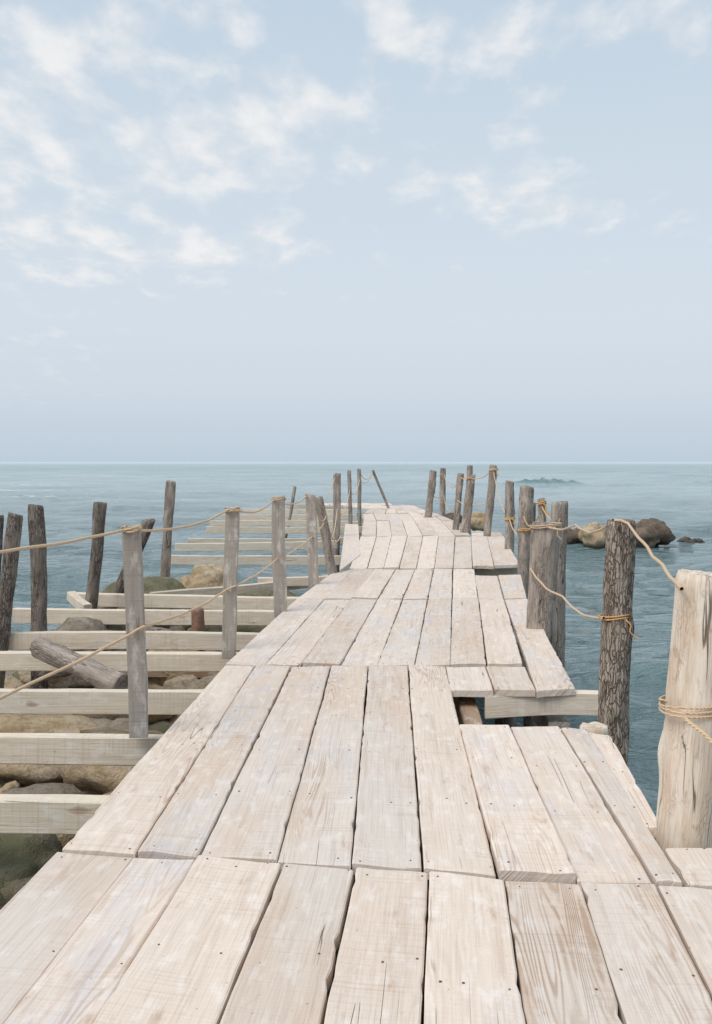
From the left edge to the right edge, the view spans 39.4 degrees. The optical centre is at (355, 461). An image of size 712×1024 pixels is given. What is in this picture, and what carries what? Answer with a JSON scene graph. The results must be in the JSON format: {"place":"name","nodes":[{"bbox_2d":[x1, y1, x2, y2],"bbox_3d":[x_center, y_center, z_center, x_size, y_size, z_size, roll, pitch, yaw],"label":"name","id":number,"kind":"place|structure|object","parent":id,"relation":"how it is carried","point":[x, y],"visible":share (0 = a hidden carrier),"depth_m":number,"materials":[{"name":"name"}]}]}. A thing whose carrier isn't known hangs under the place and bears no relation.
{"place":"outdoors","nodes":[
{"label":"outdoors","id":0,"kind":"place"},
{"bbox_2d":[0,512,22,687],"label":"wooden post","id":1,"kind":"object","parent":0,"point":[12,538],"visible":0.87,"depth_m":8.95,"materials":[{"name":"wood"}]},
{"bbox_2d":[28,504,47,688],"bbox_3d":[-2.987,2.102,9.485,0.282,3.401,0.188,0,0,0],"label":"wooden post","id":2,"kind":"object","parent":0,"point":[37,536],"visible":0.38,"depth_m":9.44,"materials":[{"name":"grey wood"}]},
{"bbox_2d":[85,502,106,608],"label":"wooden post","id":3,"kind":"object","parent":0,"point":[97,545],"visible":0.37,"depth_m":11.35,"materials":[{"name":"grey wood"}]},
{"bbox_2d":[0,462,711,1023],"bbox_3d":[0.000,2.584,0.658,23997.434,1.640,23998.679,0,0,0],"label":"sea","id":4,"kind":"structure","parent":0,"point":[676,496],"depth_m":54.83,"materials":[{"name":"liquid"}]},
{"bbox_2d":[285,486,295,537],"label":"wooden post","id":5,"kind":"object","parent":4,"relation":"in","point":[292,501],"visible":0.32,"depth_m":26.97,"materials":[{"name":"grey wood"}]},
{"bbox_2d":[333,474,334,552],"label":"wooden post","id":6,"kind":"object","parent":4,"relation":"in","point":[333,504],"visible":0.16,"depth_m":20.98,"materials":[{"name":"grey wood"}]},
{"bbox_2d":[347,470,351,565],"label":"wooden post","id":7,"kind":"object","parent":4,"relation":"in","point":[349,480],"visible":0.41,"depth_m":24.96,"materials":[{"name":"grey wood"}]},
{"bbox_2d":[357,468,361,536],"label":"wooden post","id":8,"kind":"object","parent":4,"relation":"in","point":[359,499],"visible":0.38,"depth_m":28.97,"materials":[{"name":"grey wood"}]},
{"bbox_2d":[445,512,461,522],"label":"sea rock","id":9,"kind":"object","parent":4,"relation":"in","point":[450,516],"visible":0.27,"depth_m":29.86,"materials":[{"name":"grey stone"}]},
{"bbox_2d":[466,465,472,534],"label":"wooden post","id":10,"kind":"object","parent":4,"relation":"in","point":[469,469],"visible":0.07,"depth_m":22.95,"materials":[{"name":"grey wood"}]},
{"bbox_2d":[471,512,483,530],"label":"sea rock","id":11,"kind":"object","parent":4,"relation":"in","point":[477,520],"visible":0.64,"depth_m":30.75,"materials":[{"name":"beige stone"}]},
{"bbox_2d":[567,528,580,543],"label":"sea rock","id":12,"kind":"object","parent":4,"relation":"in","point":[572,536],"visible":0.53,"depth_m":32.80,"materials":[{"name":"grey stone"}]},
{"bbox_2d":[578,522,605,548],"bbox_3d":[7.754,2.465,32.491,1.006,1.037,1.045,0,0,0],"label":"sea rock","id":13,"kind":"object","parent":4,"relation":"in","point":[596,540],"visible":0.84,"depth_m":32.19,"materials":[{"name":"beige stone"}]},
{"bbox_2d":[636,526,660,547],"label":"sea rock","id":14,"kind":"object","parent":4,"relation":"in","point":[649,536],"visible":0.56,"depth_m":32.13,"materials":[{"name":"grey stone"}]},
{"bbox_2d":[636,518,675,545],"bbox_3d":[9.874,2.371,33.021,1.415,0.994,1.310,0,0,0],"label":"sea rock","id":15,"kind":"object","parent":4,"relation":"in","point":[667,536],"visible":0.52,"depth_m":32.54,"materials":[{"name":"grey stone"}]},
{"bbox_2d":[676,536,695,542],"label":"sea rock","id":16,"kind":"object","parent":4,"relation":"in","point":[686,539],"visible":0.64,"depth_m":33.84,"materials":[{"name":"grey stone"}]},
{"bbox_2d":[692,538,703,542],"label":"sea rock","id":17,"kind":"object","parent":4,"relation":"in","point":[697,540],"visible":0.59,"depth_m":34.82,"materials":[{"name":"grey stone"}]},
{"bbox_2d":[0,0,711,461],"label":"sky","id":18,"kind":"structure","parent":0,"point":[231,230],"materials":[{"name":"blue"}]},
{"bbox_2d":[436,468,445,552],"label":"wooden post","id":19,"kind":"object","parent":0,"point":[442,490],"visible":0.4,"depth_m":27.93,"materials":[{"name":"wood"}]},
{"bbox_2d":[452,473,463,584],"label":"wooden post","id":20,"kind":"object","parent":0,"point":[457,508],"visible":0.41,"depth_m":21.74,"materials":[{"name":"grey wood"}]},
{"bbox_2d":[452,474,475,593],"bbox_3d":[2.191,2.038,21.006,0.662,3.548,0.211,0,0,0],"label":"wooden post","id":21,"kind":"object","parent":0,"point":[467,509],"visible":0.34,"depth_m":20.94,"materials":[{"name":"grey wood"}]},
{"bbox_2d":[505,480,514,553],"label":"wooden post","id":22,"kind":"object","parent":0,"point":[509,511],"visible":0.31,"depth_m":16.94,"materials":[{"name":"grey wood"}]},
{"bbox_2d":[523,521,560,726],"bbox_3d":[1.653,2.174,8.987,0.399,3.264,0.301,0,0,0],"label":"wooden post","id":23,"kind":"object","parent":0,"point":[543,566],"visible":0.23,"depth_m":8.88,"materials":[{"name":"grey wood"}]},
{"bbox_2d":[579,722,607,734],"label":"boulder","id":24,"kind":"object","parent":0,"point":[596,728],"visible":0.02,"depth_m":5.72,"materials":[{"name":"beige stone"}]},
{"bbox_2d":[655,569,711,853],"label":"wooden post","id":25,"kind":"object","parent":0,"point":[684,808],"visible":0.52,"depth_m":3.94,"materials":[{"name":"beige wood"}]},
{"bbox_2d":[658,695,711,718],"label":"rope","id":26,"kind":"object","parent":25,"relation":"attached to","point":[661,701],"visible":0.57,"depth_m":3.91,"materials":[{"name":"beige fabric"}]},
{"bbox_2d":[684,717,711,743],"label":"rope","id":27,"kind":"object","parent":25,"relation":"attached to","point":[699,730],"visible":1,"depth_m":3.80,"materials":[{"name":"beige fabric"}]},
{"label":"seabed","id":28,"kind":"structure","parent":0,"visible":0},
{"bbox_2d":[0,515,3,576],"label":"wooden post","id":29,"kind":"object","parent":28,"relation":"on","point":[1,528],"visible":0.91,"depth_m":9.59,"materials":[{"name":"grey wood"}]},
{"bbox_2d":[104,519,154,628],"bbox_3d":[-3.143,2.260,12.005,1.450,3.141,0.213,0,0,0],"label":"wooden post","id":30,"kind":"object","parent":28,"relation":"on","point":[118,587],"visible":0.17,"depth_m":11.95,"materials":[{"name":"grey wood"}]},
{"bbox_2d":[160,480,175,576],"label":"wooden post","id":31,"kind":"object","parent":28,"relation":"on","point":[169,501],"visible":0.39,"depth_m":13.95,"materials":[{"name":"grey wood"}]},
{"bbox_2d":[191,607,204,650],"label":"wooden post","id":32,"kind":"object","parent":28,"relation":"on","point":[197,620],"visible":0.12,"depth_m":9.85,"materials":[{"name":"brown wood"}]},
{"bbox_2d":[0,596,519,1023],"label":"rock pile","id":33,"kind":"object","parent":28,"relation":"on","point":[81,779],"visible":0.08,"depth_m":6.83,"materials":[{"name":"stone"}]},
{"bbox_2d":[0,834,62,909],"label":"boulder","id":34,"kind":"object","parent":33,"relation":"on","point":[22,856],"visible":0.21,"depth_m":4.83,"materials":[{"name":"green stone"}]},
{"bbox_2d":[0,714,99,787],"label":"boulder","id":35,"kind":"object","parent":33,"relation":"on","point":[39,723],"visible":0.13,"depth_m":7.32,"materials":[{"name":"beige stone"}]},
{"bbox_2d":[29,637,127,688],"bbox_3d":[-2.148,1.580,7.696,0.898,0.388,0.191,0,0,28],"label":"driftwood log","id":36,"kind":"object","parent":33,"relation":"on","point":[94,673],"visible":0.91,"depth_m":7.61,"materials":[{"name":"grey wood"}]},
{"bbox_2d":[37,649,126,681],"bbox_3d":[-2.449,1.840,9.051,0.863,0.263,0.131,0,0,-21],"label":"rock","id":37,"kind":"object","parent":33,"relation":"on","point":[56,675],"visible":0.2,"depth_m":8.90,"materials":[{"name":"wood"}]},
{"bbox_2d":[48,617,119,688],"bbox_3d":[-2.937,2.100,10.325,1.064,1.004,0.942,0,0,0],"label":"boulder","id":38,"kind":"object","parent":33,"relation":"on","point":[80,624],"visible":0.12,"depth_m":10.09,"materials":[{"name":"grey stone"}]},
{"bbox_2d":[97,576,190,630],"bbox_3d":[-2.726,1.975,12.952,1.365,1.003,1.223,0,0,0],"label":"boulder","id":39,"kind":"object","parent":33,"relation":"on","point":[155,584],"visible":0.14,"depth_m":12.74,"materials":[{"name":"green stone"}]},
{"bbox_2d":[127,650,207,687],"bbox_3d":[-1.922,2.160,9.895,1.206,0.858,0.774,0,0,0],"label":"boulder","id":40,"kind":"object","parent":33,"relation":"on","point":[157,680],"visible":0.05,"depth_m":9.61,"materials":[{"name":"stone"}]},
{"bbox_2d":[145,626,179,630],"bbox_3d":[-1.804,1.736,9.853,0.861,0.233,0.148,0,0,6],"label":"driftwood log","id":41,"kind":"object","parent":40,"relation":"on","point":[151,628],"visible":0.11,"depth_m":9.83,"materials":[{"name":"wood"}]},
{"bbox_2d":[178,563,223,588],"bbox_3d":[-2.034,1.848,13.629,0.859,0.922,1.124,0,0,-17],"label":"boulder","id":42,"kind":"object","parent":33,"relation":"on","point":[205,575],"visible":0.22,"depth_m":13.33,"materials":[{"name":"beige stone"}]},
{"bbox_2d":[204,589,297,632],"bbox_3d":[-1.375,2.120,12.583,1.533,0.990,1.200,0,0,0],"label":"boulder","id":43,"kind":"object","parent":33,"relation":"on","point":[255,629],"visible":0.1,"depth_m":12.10,"materials":[{"name":"grey stone"}]},
{"bbox_2d":[334,473,340,571],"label":"wooden post","id":44,"kind":"object","parent":28,"relation":"on","point":[337,504],"visible":0.48,"depth_m":19.95,"materials":[{"name":"grey wood"}]},
{"bbox_2d":[0,503,711,1023],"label":"wooden pier","id":45,"kind":"structure","parent":28,"relation":"on","point":[222,815],"depth_m":4.11,"materials":[{"name":"beige wood"}]},
{"bbox_2d":[122,527,147,737],"bbox_3d":[-1.226,0.944,5.520,0.142,1.163,0.065,0,0,-6],"label":"fence post","id":46,"kind":"object","parent":45,"relation":"on","point":[136,641],"visible":0.98,"depth_m":5.49,"materials":[{"name":"grey wood"}]},
{"bbox_2d":[121,524,142,532],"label":"rope","id":47,"kind":"object","parent":46,"relation":"attached to","point":[133,527],"visible":0.94,"depth_m":5.48,"materials":[{"name":"beige fabric"}]},
{"bbox_2d":[124,510,227,531],"bbox_3d":[-1.137,0.403,6.685,0.080,0.068,2.452,0,0,5],"label":"rope","id":48,"kind":"object","parent":46,"relation":"attached to","point":[174,528],"visible":1,"depth_m":6.32,"materials":[{"name":"beige fabric"}]},
{"bbox_2d":[0,522,324,699],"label":"rope","id":49,"kind":"object","parent":45,"relation":"attached to","point":[91,654],"visible":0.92,"depth_m":5.40,"materials":[{"name":"beige fabric"}]},
{"bbox_2d":[222,508,239,658],"bbox_3d":[-1.002,0.969,7.950,0.140,1.202,0.064,0,0,0],"label":"fence post","id":50,"kind":"object","parent":45,"relation":"on","point":[230,579],"visible":0.97,"depth_m":7.92,"materials":[{"name":"grey wood"}]},
{"bbox_2d":[224,506,239,511],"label":"rope","id":51,"kind":"object","parent":50,"relation":"attached to","point":[233,508],"visible":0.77,"depth_m":7.90,"materials":[{"name":"beige fabric"}]},
{"bbox_2d":[228,499,273,512],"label":"rope","id":52,"kind":"object","parent":50,"relation":"attached to","point":[267,505],"visible":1,"depth_m":8.61,"materials":[{"name":"beige fabric"}]},
{"bbox_2d":[271,495,286,617],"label":"fence post","id":53,"kind":"object","parent":45,"relation":"on","point":[279,553],"visible":0.94,"depth_m":9.92,"materials":[{"name":"grey wood"}]},
{"bbox_2d":[271,496,285,500],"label":"rope","id":54,"kind":"object","parent":53,"relation":"attached to","point":[284,497],"visible":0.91,"depth_m":9.88,"materials":[{"name":"beige fabric"}]},
{"bbox_2d":[305,494,318,587],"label":"fence post","id":55,"kind":"object","parent":45,"relation":"on","point":[312,542],"visible":0.96,"depth_m":12.17,"materials":[{"name":"grey wood"}]},
{"bbox_2d":[285,478,334,504],"bbox_3d":[-0.559,0.472,14.927,0.143,0.304,10.060,0,0,2],"label":"rope","id":56,"kind":"object","parent":55,"relation":"attached to","point":[306,496],"visible":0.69,"depth_m":11.74,"materials":[{"name":"beige fabric"}]},
{"bbox_2d":[316,496,336,575],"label":"wooden post","id":57,"kind":"object","parent":45,"relation":"attached to","point":[326,542],"visible":0.25,"depth_m":13.35,"materials":[{"name":"grey wood"}]},
{"bbox_2d":[313,500,340,541],"bbox_3d":[-0.376,0.815,13.553,0.027,0.713,2.821,0,0,6],"label":"rope","id":58,"kind":"object","parent":45,"relation":"attached to","point":[329,528],"visible":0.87,"depth_m":13.43,"materials":[{"name":"beige fabric"}]},
{"bbox_2d":[331,473,372,539],"bbox_3d":[-0.110,0.833,22.664,0.349,0.929,18.630,0,0,3],"label":"rope","id":59,"kind":"object","parent":45,"relation":"attached to","point":[346,506],"visible":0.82,"depth_m":22.97,"materials":[{"name":"beige fabric"}]},
{"bbox_2d":[372,470,404,548],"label":"wooden post","id":60,"kind":"object","parent":45,"relation":"attached to","point":[381,491],"visible":0.48,"depth_m":31.96,"materials":[{"name":"grey wood"}]},
{"bbox_2d":[421,470,436,544],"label":"wooden post","id":61,"kind":"object","parent":45,"relation":"attached to","point":[430,493],"visible":0.32,"depth_m":26.92,"materials":[{"name":"grey wood"}]},
{"bbox_2d":[435,495,485,511],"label":"rope","id":62,"kind":"object","parent":45,"relation":"attached to","point":[460,502],"visible":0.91,"depth_m":22.82,"materials":[{"name":"beige fabric"}]},
{"bbox_2d":[438,473,488,487],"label":"rope","id":63,"kind":"object","parent":45,"relation":"attached to","point":[462,478],"visible":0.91,"depth_m":21.67,"materials":[{"name":"beige fabric"}]},
{"bbox_2d":[483,464,496,535],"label":"wooden post","id":64,"kind":"object","parent":45,"relation":"attached to","point":[488,514],"visible":0.48,"depth_m":19.93,"materials":[{"name":"grey wood"}]},
{"bbox_2d":[493,472,517,535],"bbox_3d":[2.557,0.649,16.716,0.100,0.920,6.499,0,0,4],"label":"rope","id":65,"kind":"object","parent":45,"relation":"attached to","point":[502,506],"visible":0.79,"depth_m":18.03,"materials":[{"name":"beige fabric"}]},
{"bbox_2d":[504,517,516,525],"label":"rope","id":66,"kind":"object","parent":45,"relation":"attached to","point":[512,518],"visible":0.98,"depth_m":16.91,"materials":[{"name":"beige fabric"}]},
{"bbox_2d":[530,522,561,539],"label":"rope","id":67,"kind":"object","parent":45,"relation":"attached to","point":[531,526],"visible":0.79,"depth_m":8.88,"materials":[{"name":"beige fabric"}]},
{"bbox_2d":[495,717,514,728],"bbox_3d":[1.425,2.741,9.598,0.205,2.118,0.197,0,0,33],"label":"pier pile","id":68,"kind":"object","parent":28,"relation":"on","point":[505,721],"visible":0.04,"depth_m":9.51,"materials":[{"name":"brown wood"}]},
{"bbox_2d":[517,485,533,643],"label":"wooden post","id":69,"kind":"object","parent":28,"relation":"on","point":[526,496],"visible":0.36,"depth_m":13.52,"materials":[{"name":"grey wood"}]},
{"bbox_2d":[533,502,535,520],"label":"wooden post","id":70,"kind":"object","parent":28,"relation":"on","point":[534,511],"visible":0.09,"depth_m":14.56,"materials":[{"name":"grey wood"}]},
{"bbox_2d":[538,498,545,521],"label":"wooden post","id":71,"kind":"object","parent":28,"relation":"on","point":[541,515],"visible":0.06,"depth_m":10.57,"materials":[{"name":"grey wood"}]},
{"bbox_2d":[523,506,561,526],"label":"rope","id":72,"kind":"object","parent":71,"relation":"attached to","point":[538,517],"visible":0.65,"depth_m":10.47,"materials":[{"name":"beige fabric"}]},
{"bbox_2d":[536,500,549,514],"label":"rope","id":73,"kind":"object","parent":71,"relation":"attached to","point":[544,503],"visible":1,"depth_m":10.54,"materials":[{"name":"beige fabric"}]},
{"bbox_2d":[551,501,567,668],"bbox_3d":[1.863,2.087,9.497,0.324,3.434,0.204,0,0,0],"label":"wooden post","id":74,"kind":"object","parent":28,"relation":"on","point":[559,510],"visible":0.23,"depth_m":9.42,"materials":[{"name":"grey wood"}]},
{"bbox_2d":[597,519,635,766],"bbox_3d":[1.510,2.076,5.991,0.356,3.458,0.237,0,0,0],"label":"wooden post","id":75,"kind":"object","parent":28,"relation":"on","point":[616,637],"visible":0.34,"depth_m":5.92,"materials":[{"name":"brown wood"}]},
{"bbox_2d":[530,568,604,619],"bbox_3d":[1.544,0.987,7.449,0.057,0.130,3.064,0,0,2],"label":"rope","id":76,"kind":"object","parent":75,"relation":"attached to","point":[569,604],"visible":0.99,"depth_m":7.33,"materials":[{"name":"beige fabric"}]},
{"bbox_2d":[548,519,613,533],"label":"rope","id":77,"kind":"object","parent":75,"relation":"attached to","point":[593,531],"visible":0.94,"depth_m":7.65,"materials":[{"name":"beige fabric"}]},
{"bbox_2d":[598,612,637,638],"bbox_3d":[1.566,0.977,5.996,0.205,0.150,0.210,0,0,0],"label":"rope","id":78,"kind":"object","parent":75,"relation":"attached to","point":[618,619],"visible":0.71,"depth_m":5.91,"materials":[{"name":"beige fabric"}]},
{"bbox_2d":[614,519,683,590],"bbox_3d":[1.447,0.424,4.923,0.084,0.166,2.075,0,0,8],"label":"rope","id":79,"kind":"object","parent":75,"relation":"hanging from","point":[669,576],"visible":0.99,"depth_m":4.72,"materials":[{"name":"beige fabric"}]},
{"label":"fence post","id":80,"kind":"object","parent":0,"visible":0},
{"bbox_2d":[0,529,123,553],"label":"rope","id":81,"kind":"object","parent":80,"relation":"attached to","point":[58,543],"visible":1,"depth_m":4.95,"materials":[{"name":"beige fabric"}]}
]}

